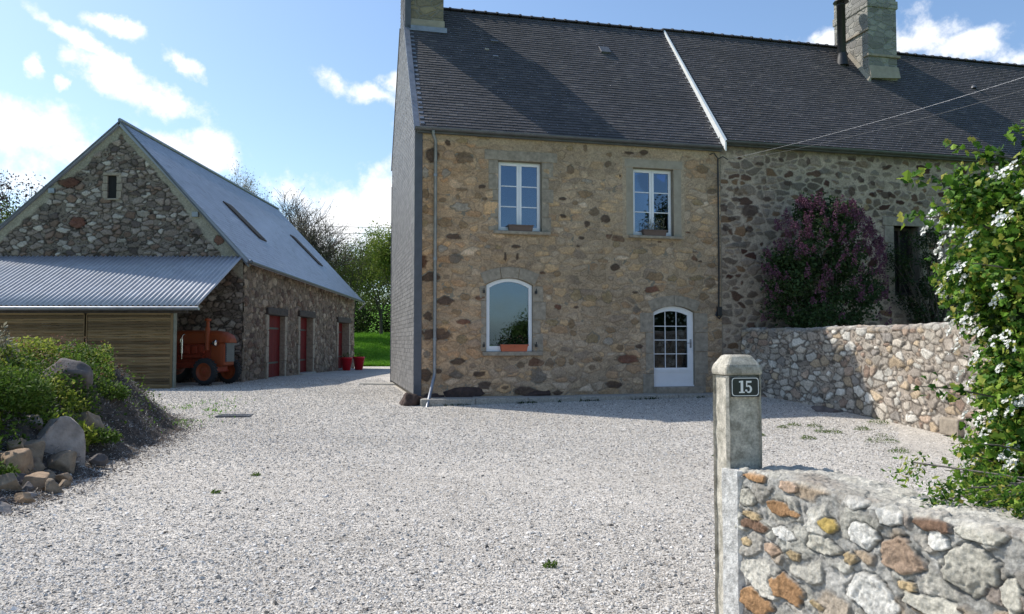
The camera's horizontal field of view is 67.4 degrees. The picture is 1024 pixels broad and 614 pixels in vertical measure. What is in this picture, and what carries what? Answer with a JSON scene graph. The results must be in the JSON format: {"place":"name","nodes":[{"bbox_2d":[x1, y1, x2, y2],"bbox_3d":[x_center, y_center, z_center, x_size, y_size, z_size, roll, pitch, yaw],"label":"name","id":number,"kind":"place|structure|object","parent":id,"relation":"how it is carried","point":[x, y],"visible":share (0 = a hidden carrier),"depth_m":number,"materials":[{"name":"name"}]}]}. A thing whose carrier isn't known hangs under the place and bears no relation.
{"place":"outdoors","nodes":[
{"label":"outdoors","id":0,"kind":"place"},
{"bbox_2d":[0,363,211,517],"bbox_3d":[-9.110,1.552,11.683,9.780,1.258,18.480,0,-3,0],"label":"earth bank","id":1,"kind":"structure","parent":0,"point":[131,439],"depth_m":12.02,"materials":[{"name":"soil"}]},
{"bbox_2d":[0,496,10,504],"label":"garden stone","id":2,"kind":"object","parent":1,"relation":"on","point":[2,499],"visible":0.51,"depth_m":7.64,"materials":[{"name":"grey stone"}]},
{"bbox_2d":[0,501,11,513],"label":"garden stone","id":3,"kind":"object","parent":1,"relation":"on","point":[5,507],"visible":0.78,"depth_m":7.39,"materials":[{"name":"grey stone"}]},
{"bbox_2d":[0,322,19,364],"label":"garden plant","id":4,"kind":"object","parent":1,"relation":"on","point":[3,338],"visible":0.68,"depth_m":10.95,"materials":[{"name":"green plant"}]},
{"bbox_2d":[0,460,20,476],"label":"garden plant","id":5,"kind":"object","parent":1,"relation":"on","point":[9,468],"visible":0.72,"depth_m":8.31,"materials":[{"name":"green plant"}]},
{"bbox_2d":[0,473,21,490],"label":"garden stone","id":6,"kind":"object","parent":1,"relation":"on","point":[9,481],"visible":0.94,"depth_m":7.99,"materials":[{"name":"grey stone"}]},
{"bbox_2d":[6,438,25,450],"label":"garden stone","id":7,"kind":"object","parent":1,"relation":"on","point":[16,445],"visible":0.5,"depth_m":9.01,"materials":[{"name":"grey stone"}]},
{"bbox_2d":[0,448,34,474],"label":"garden stone","id":8,"kind":"object","parent":1,"relation":"on","point":[22,458],"visible":0.64,"depth_m":8.63,"materials":[{"name":"beige stone"}]},
{"bbox_2d":[15,472,26,484],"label":"garden stone","id":9,"kind":"object","parent":1,"relation":"on","point":[20,477],"visible":0.34,"depth_m":8.36,"materials":[{"name":"grey stone"}]},
{"bbox_2d":[14,492,34,503],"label":"garden stone","id":10,"kind":"object","parent":1,"relation":"on","point":[25,497],"visible":0.81,"depth_m":7.79,"materials":[{"name":"brown stone"}]},
{"bbox_2d":[21,481,34,491],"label":"garden stone","id":11,"kind":"object","parent":1,"relation":"on","point":[29,486],"visible":0.63,"depth_m":8.08,"materials":[{"name":"grey stone"}]},
{"bbox_2d":[0,363,58,410],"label":"garden plant","id":12,"kind":"object","parent":1,"relation":"on","point":[37,389],"visible":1,"depth_m":9.47,"materials":[{"name":"green plant"}]},
{"bbox_2d":[21,414,42,428],"bbox_3d":[-6.278,1.509,10.024,0.365,0.230,0.280,0,-3,0],"label":"garden stone","id":13,"kind":"object","parent":1,"relation":"on","point":[36,420],"visible":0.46,"depth_m":9.96,"materials":[{"name":"grey stone"}]},
{"bbox_2d":[24,439,45,461],"bbox_3d":[-5.714,1.748,9.147,0.302,0.345,0.281,0,-3,0],"label":"garden stone","id":14,"kind":"object","parent":1,"relation":"on","point":[36,448],"visible":0.52,"depth_m":9.10,"materials":[{"name":"grey stone"}]},
{"bbox_2d":[33,457,44,472],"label":"garden stone","id":15,"kind":"object","parent":1,"relation":"on","point":[39,466],"visible":0.52,"depth_m":8.89,"materials":[{"name":"grey stone"}]},
{"bbox_2d":[10,339,75,364],"bbox_3d":[-7.987,0.796,12.797,1.326,0.547,1.324,0,-3,0],"label":"garden plant","id":16,"kind":"object","parent":1,"relation":"on","point":[45,345],"visible":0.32,"depth_m":12.66,"materials":[{"name":"green plant"}]},
{"bbox_2d":[45,469,55,481],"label":"garden stone","id":17,"kind":"object","parent":1,"relation":"on","point":[52,474],"visible":0.44,"depth_m":8.85,"materials":[{"name":"grey stone"}]},
{"bbox_2d":[45,478,62,494],"bbox_3d":[-4.988,1.959,8.341,0.156,0.206,0.198,-2,-3,36],"label":"garden stone","id":18,"kind":"object","parent":1,"relation":"on","point":[51,484],"visible":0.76,"depth_m":8.28,"materials":[{"name":"grey stone"}]},
{"bbox_2d":[37,416,85,466],"bbox_3d":[-5.749,1.784,9.637,0.576,0.836,0.621,-3,-4,45],"label":"garden stone","id":19,"kind":"object","parent":1,"relation":"on","point":[63,433],"visible":0.53,"depth_m":9.56,"materials":[{"name":"grey stone"}]},
{"bbox_2d":[55,472,72,482],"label":"garden stone","id":20,"kind":"object","parent":1,"relation":"on","point":[66,476],"visible":0.66,"depth_m":8.84,"materials":[{"name":"grey stone"}]},
{"bbox_2d":[42,358,92,389],"bbox_3d":[-6.800,1.026,11.591,0.895,0.515,0.543,0,-3,0],"label":"garden stone","id":21,"kind":"object","parent":1,"relation":"on","point":[83,369],"visible":0.38,"depth_m":11.48,"materials":[{"name":"grey stone"}]},
{"bbox_2d":[0,333,169,450],"bbox_3d":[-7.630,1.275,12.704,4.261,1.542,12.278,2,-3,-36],"label":"ground cover","id":22,"kind":"object","parent":1,"relation":"on","point":[46,364],"visible":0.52,"depth_m":11.56,"materials":[{"name":"green plant"}]},
{"bbox_2d":[70,416,100,451],"bbox_3d":[-5.990,1.717,10.424,0.716,0.499,0.730,-1,-3,27],"label":"garden plant","id":23,"kind":"object","parent":1,"relation":"on","point":[90,438],"visible":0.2,"depth_m":10.44,"materials":[{"name":"green plant"}]},
{"bbox_2d":[77,411,103,434],"bbox_3d":[-6.041,1.714,10.989,0.353,0.466,0.253,2,-4,-44],"label":"garden stone","id":24,"kind":"object","parent":1,"relation":"on","point":[89,418],"visible":0.53,"depth_m":10.91,"materials":[{"name":"grey stone"}]},
{"bbox_2d":[88,453,108,465],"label":"garden stone","id":25,"kind":"object","parent":1,"relation":"on","point":[99,459],"visible":0.96,"depth_m":9.90,"materials":[{"name":"grey stone"}]},
{"bbox_2d":[93,426,123,444],"bbox_3d":[-5.751,1.822,10.830,0.504,0.298,0.493,0,-3,0],"label":"garden plant","id":26,"kind":"object","parent":1,"relation":"on","point":[109,434],"visible":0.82,"depth_m":10.79,"materials":[{"name":"green plant"}]},
{"bbox_2d":[97,381,131,400],"bbox_3d":[-6.550,1.359,12.546,0.629,0.384,0.662,0,-3,0],"label":"garden plant","id":27,"kind":"object","parent":1,"relation":"on","point":[121,391],"visible":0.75,"depth_m":12.47,"materials":[{"name":"green plant"}]},
{"bbox_2d":[354,332,389,365],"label":"grass","id":28,"kind":"structure","parent":0,"point":[375,340],"depth_m":59.21,"materials":[{"name":"green plant"}]},
{"bbox_2d":[354,304,390,356],"bbox_3d":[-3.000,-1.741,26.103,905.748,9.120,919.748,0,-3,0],"label":"ground","id":29,"kind":"structure","parent":0,"point":[375,324],"depth_m":110.32,"materials":[{"name":"green plant"}]},
{"bbox_2d":[0,187,17,223],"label":"tree","id":30,"kind":"object","parent":29,"relation":"on","point":[5,217],"visible":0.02,"depth_m":41.53,"materials":[{"name":"green plant"}]},
{"bbox_2d":[0,169,45,220],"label":"tree","id":31,"kind":"object","parent":29,"relation":"on","point":[2,197],"visible":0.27,"depth_m":44.41,"materials":[{"name":"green plant"}]},
{"bbox_2d":[0,118,364,381],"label":"stone barn","id":32,"kind":"structure","parent":29,"relation":"on","point":[278,302],"depth_m":25.72,"materials":[{"name":"stone"}]},
{"bbox_2d":[108,176,116,197],"bbox_3d":[-13.370,-4.011,25.741,0.320,0.780,0.035,0,-3,0],"label":"slit window","id":33,"kind":"structure","parent":32,"relation":"in","point":[112,180],"depth_m":25.73,"materials":[{"name":"black glass"}]},
{"bbox_2d":[268,315,279,376],"bbox_3d":[-9.095,1.485,29.013,0.110,2.310,1.992,0,-3,0],"label":"door","id":34,"kind":"structure","parent":32,"relation":"in","point":[274,321],"depth_m":29.34,"materials":[{"name":"red paint"}]},
{"bbox_2d":[300,318,306,371],"bbox_3d":[-9.185,1.641,33.210,0.110,2.370,2.092,0,-3,0],"label":"door","id":35,"kind":"structure","parent":32,"relation":"in","point":[303,328],"depth_m":33.76,"materials":[{"name":"red paint"}]},
{"bbox_2d":[338,323,341,367],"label":"door","id":36,"kind":"structure","parent":32,"relation":"in","point":[340,324],"depth_m":41.49,"materials":[{"name":"red paint"}]},
{"bbox_2d":[225,152,283,214],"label":"bare tree","id":37,"kind":"object","parent":29,"relation":"on","point":[246,185],"visible":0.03,"depth_m":60.05,"materials":[{"name":"brown plant"}]},
{"bbox_2d":[264,179,360,269],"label":"bare tree","id":38,"kind":"object","parent":29,"relation":"on","point":[310,237],"visible":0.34,"depth_m":57.34,"materials":[{"name":"brown plant"}]},
{"bbox_2d":[318,229,375,292],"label":"bare tree","id":39,"kind":"object","parent":29,"relation":"on","point":[342,271],"visible":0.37,"depth_m":60.65,"materials":[{"name":"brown plant"}]},
{"bbox_2d":[335,230,390,315],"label":"tree","id":40,"kind":"object","parent":29,"relation":"on","point":[363,283],"visible":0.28,"depth_m":65.89,"materials":[{"name":"green plant"}]},
{"bbox_2d":[351,235,390,334],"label":"tree","id":41,"kind":"object","parent":29,"relation":"on","point":[378,307],"visible":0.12,"depth_m":69.94,"materials":[{"name":"green plant"}]},
{"bbox_2d":[354,217,390,297],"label":"tree","id":42,"kind":"object","parent":29,"relation":"on","point":[382,253],"visible":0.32,"depth_m":59.11,"materials":[{"name":"green plant"}]},
{"bbox_2d":[354,287,390,332],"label":"woodland","id":43,"kind":"object","parent":29,"relation":"on","point":[373,301],"visible":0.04,"depth_m":74.78,"materials":[{"name":"green plant"}]},
{"bbox_2d":[354,304,390,332],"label":"undergrowth","id":44,"kind":"object","parent":29,"relation":"on","point":[365,315],"visible":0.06,"depth_m":73.36,"materials":[{"name":"green plant"}]},
{"bbox_2d":[390,0,727,406],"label":"stone house","id":45,"kind":"structure","parent":29,"relation":"on","point":[586,149],"depth_m":19.34,"materials":[{"name":"stone"}]},
{"bbox_2d":[486,279,531,350],"bbox_3d":[-0.079,0.193,18.726,1.144,1.774,0.080,1,-3,-13],"label":"window","id":46,"kind":"structure","parent":45,"relation":"in","point":[508,301],"depth_m":18.72,"materials":[{"name":"glass"}]},
{"bbox_2d":[498,335,528,351],"bbox_3d":[0.024,0.869,18.630,0.770,0.418,0.241,1,-3,-13],"label":"flower box","id":47,"kind":"object","parent":45,"relation":"on","point":[508,347],"visible":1,"depth_m":18.56,"materials":[{"name":"ceramic"}]},
{"bbox_2d":[498,162,539,231],"bbox_3d":[0.164,-2.704,18.981,1.094,1.725,0.088,1,-3,-13],"label":"window","id":48,"kind":"structure","parent":45,"relation":"in","point":[518,183],"depth_m":18.96,"materials":[{"name":"white plastic"}]},
{"bbox_2d":[507,224,533,230],"bbox_3d":[0.205,-1.925,18.775,0.644,0.154,0.204,1,-3,-13],"label":"flower box","id":49,"kind":"object","parent":45,"relation":"on","point":[513,227],"visible":1,"depth_m":18.69,"materials":[{"name":"brown plastic"}]},
{"bbox_2d":[633,169,670,235],"bbox_3d":[3.582,-2.673,19.801,1.104,1.735,0.088,1,-3,-13],"label":"window","id":50,"kind":"structure","parent":45,"relation":"in","point":[651,188],"depth_m":19.78,"materials":[{"name":"white plastic"}]},
{"bbox_2d":[641,218,667,235],"bbox_3d":[3.627,-2.055,19.604,0.664,0.486,0.206,1,-3,-13],"label":"flower box","id":51,"kind":"object","parent":45,"relation":"on","point":[652,232],"visible":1,"depth_m":19.55,"materials":[{"name":"brown plastic"}]},
{"bbox_2d":[653,306,693,386],"bbox_3d":[4.125,1.004,19.685,1.130,2.050,0.130,1,-3,-13],"label":"door","id":52,"kind":"structure","parent":45,"relation":"in","point":[673,325],"depth_m":19.70,"materials":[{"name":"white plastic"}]},
{"bbox_2d":[728,90,1021,161],"bbox_3d":[7.695,-3.791,15.180,0.006,0.463,10.622,1,-3,-23],"label":"overhead cable","id":53,"kind":"object","parent":45,"relation":"attached to","point":[887,127],"visible":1,"depth_m":15.51,"materials":[{"name":"metal"}]},
{"bbox_2d":[731,77,1023,158],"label":"overhead cable","id":54,"kind":"object","parent":45,"relation":"attached to","point":[884,119],"visible":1,"depth_m":15.42,"materials":[{"name":"metal"}]},
{"bbox_2d":[662,0,1023,354],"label":"stone house","id":55,"kind":"structure","parent":29,"relation":"on","point":[754,95],"depth_m":21.74,"materials":[{"name":"stone"}]},
{"bbox_2d":[894,228,912,294],"bbox_3d":[10.913,-1.274,21.669,0.810,1.910,0.080,1,-3,-13],"label":"window","id":56,"kind":"structure","parent":55,"relation":"in","point":[897,232],"depth_m":21.71,"materials":[{"name":"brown wood"}]},
{"bbox_2d":[883,226,966,323],"bbox_3d":[11.436,0.077,20.905,2.871,4.622,1.158,1,-3,-13],"label":"climbing shrub","id":57,"kind":"object","parent":55,"relation":"attached to","point":[934,310],"visible":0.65,"depth_m":20.76,"materials":[{"name":"green plant"}]},
{"bbox_2d":[0,366,987,613],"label":"gravel yard","id":58,"kind":"structure","parent":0,"point":[377,372],"depth_m":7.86,"materials":[{"name":"grey gravel"}]},
{"bbox_2d":[22,471,49,491],"bbox_3d":[-5.193,1.945,8.412,0.270,0.245,0.254,0,-3,0],"label":"garden stone","id":59,"kind":"object","parent":58,"relation":"on","point":[37,479],"visible":0.63,"depth_m":8.34,"materials":[{"name":"beige stone"}]},
{"bbox_2d":[47,450,76,473],"bbox_3d":[-5.472,1.903,9.278,0.374,0.344,0.262,0,-3,0],"label":"garden stone","id":60,"kind":"object","parent":58,"relation":"on","point":[64,461],"visible":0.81,"depth_m":9.22,"materials":[{"name":"grey stone"}]},
{"bbox_2d":[59,479,70,488],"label":"garden stone","id":61,"kind":"object","parent":58,"relation":"on","point":[65,482],"visible":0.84,"depth_m":8.64,"materials":[{"name":"beige stone"}]},
{"bbox_2d":[0,256,241,388],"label":"lean to shed","id":62,"kind":"object","parent":58,"relation":"on","point":[60,282],"visible":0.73,"depth_m":22.26,"materials":[{"name":"metal"}]},
{"bbox_2d":[128,318,241,385],"bbox_3d":[-10.114,1.386,24.105,3.168,2.068,1.680,-1,-3,16],"label":"tractor","id":63,"kind":"object","parent":58,"relation":"on","point":[201,359],"visible":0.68,"depth_m":23.70,"materials":[{"name":"paint"}]},
{"bbox_2d":[144,394,260,432],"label":"grass","id":64,"kind":"structure","parent":58,"relation":"on","point":[216,410],"depth_m":16.90,"materials":[{"name":"green plant"}]},
{"bbox_2d":[211,489,221,493],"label":"weed","id":65,"kind":"object","parent":58,"relation":"on","point":[215,491],"visible":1,"depth_m":8.32,"materials":[{"name":"green plant"}]},
{"bbox_2d":[215,414,252,417],"bbox_3d":[-5.800,2.271,16.065,0.680,0.033,0.440,0,-3,-6],"label":"drain cover","id":66,"kind":"object","parent":58,"relation":"on","point":[232,415],"visible":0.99,"depth_m":15.93,"materials":[{"name":"metal"}]},
{"bbox_2d":[249,472,260,476],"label":"weed","id":67,"kind":"object","parent":58,"relation":"on","point":[257,474],"visible":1,"depth_m":9.43,"materials":[{"name":"green plant"}]},
{"bbox_2d":[340,352,352,369],"bbox_3d":[-8.430,2.753,39.229,0.737,0.952,0.617,1,-3,-30],"label":"plant pot","id":68,"kind":"object","parent":58,"relation":"on","point":[346,361],"visible":1,"depth_m":39.01,"materials":[{"name":"red plastic"}]},
{"bbox_2d":[353,353,364,369],"bbox_3d":[-7.950,2.786,40.001,0.664,0.972,0.698,2,-3,-40],"label":"plant pot","id":69,"kind":"object","parent":58,"relation":"on","point":[358,360],"visible":0.98,"depth_m":39.80,"materials":[{"name":"red plastic"}]},
{"bbox_2d":[359,382,395,384],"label":"stone slab","id":70,"kind":"structure","parent":58,"relation":"on","point":[379,383],"depth_m":23.73,"materials":[{"name":"stone"}]},
{"bbox_2d":[542,559,557,567],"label":"weed","id":71,"kind":"object","parent":58,"relation":"on","point":[552,564],"visible":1,"depth_m":5.61,"materials":[{"name":"green plant"}]},
{"bbox_2d":[420,392,712,406],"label":"stone kerb","id":72,"kind":"structure","parent":58,"relation":"on","point":[443,401],"depth_m":18.18,"materials":[{"name":"stone"}]},
{"bbox_2d":[444,396,704,405],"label":"grass","id":73,"kind":"structure","parent":58,"relation":"on","point":[579,401],"depth_m":18.29,"materials":[{"name":"green plant"}]},
{"bbox_2d":[712,355,761,613],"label":"gate post","id":74,"kind":"object","parent":58,"relation":"on","point":[737,428],"visible":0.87,"depth_m":3.99,"materials":[{"name":"stone"}]},
{"bbox_2d":[801,435,816,439],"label":"weed","id":75,"kind":"object","parent":58,"relation":"on","point":[810,437],"visible":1,"depth_m":12.90,"materials":[{"name":"green plant"}]},
{"bbox_2d":[759,190,891,327],"bbox_3d":[7.965,-0.327,19.409,3.579,5.375,2.451,1,-3,-13],"label":"lilac bush","id":76,"kind":"object","parent":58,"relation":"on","point":[814,212],"visible":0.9,"depth_m":19.07,"materials":[{"name":"purple plant"}]},
{"bbox_2d":[811,406,842,412],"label":"flat stone","id":77,"kind":"object","parent":58,"relation":"on","point":[822,409],"visible":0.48,"depth_m":16.60,"materials":[{"name":"grey stone"}]},
{"bbox_2d":[853,425,871,430],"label":"weed","id":78,"kind":"object","parent":58,"relation":"on","point":[865,427],"visible":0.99,"depth_m":14.16,"materials":[{"name":"green plant"}]},
{"bbox_2d":[741,321,990,438],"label":"yard wall","id":79,"kind":"structure","parent":58,"relation":"on","point":[875,371],"depth_m":15.76,"materials":[{"name":"stone"}]},
{"bbox_2d":[721,465,1023,613],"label":"roadside wall","id":80,"kind":"structure","parent":58,"relation":"on","point":[799,539],"depth_m":3.23,"materials":[{"name":"stone"}]},
{"bbox_2d":[880,450,1023,518],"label":"trailing plant","id":81,"kind":"object","parent":80,"relation":"on","point":[1011,493],"visible":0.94,"depth_m":3.06,"materials":[{"name":"green plant"}]},
{"bbox_2d":[867,418,888,423],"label":"weed","id":82,"kind":"object","parent":58,"relation":"on","point":[878,421],"visible":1,"depth_m":15.06,"materials":[{"name":"green plant"}]},
{"bbox_2d":[867,433,898,442],"bbox_3d":[6.079,2.142,12.595,0.544,0.179,0.516,-1,-3,26],"label":"weed","id":83,"kind":"object","parent":58,"relation":"on","point":[869,438],"visible":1,"depth_m":12.56,"materials":[{"name":"green plant"}]},
{"bbox_2d":[888,447,908,453],"bbox_3d":[5.751,2.125,11.409,0.319,0.116,0.304,0,-3,0],"label":"weed","id":84,"kind":"object","parent":58,"relation":"on","point":[904,449],"visible":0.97,"depth_m":11.41,"materials":[{"name":"green plant"}]},
{"bbox_2d":[896,119,1023,508],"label":"flowering bush","id":85,"kind":"object","parent":58,"relation":"on","point":[987,268],"visible":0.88,"depth_m":3.77,"materials":[{"name":"green plant"}]},
{"bbox_2d":[949,445,1023,474],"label":"flowering shoot","id":86,"kind":"object","parent":85,"relation":"attached to","point":[977,455],"visible":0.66,"depth_m":3.82,"materials":[{"name":"green plant"}]},
{"bbox_2d":[0,0,1023,303],"label":"sky","id":87,"kind":"structure","parent":0,"point":[304,90],"materials":[{"name":"blue"}]}
]}

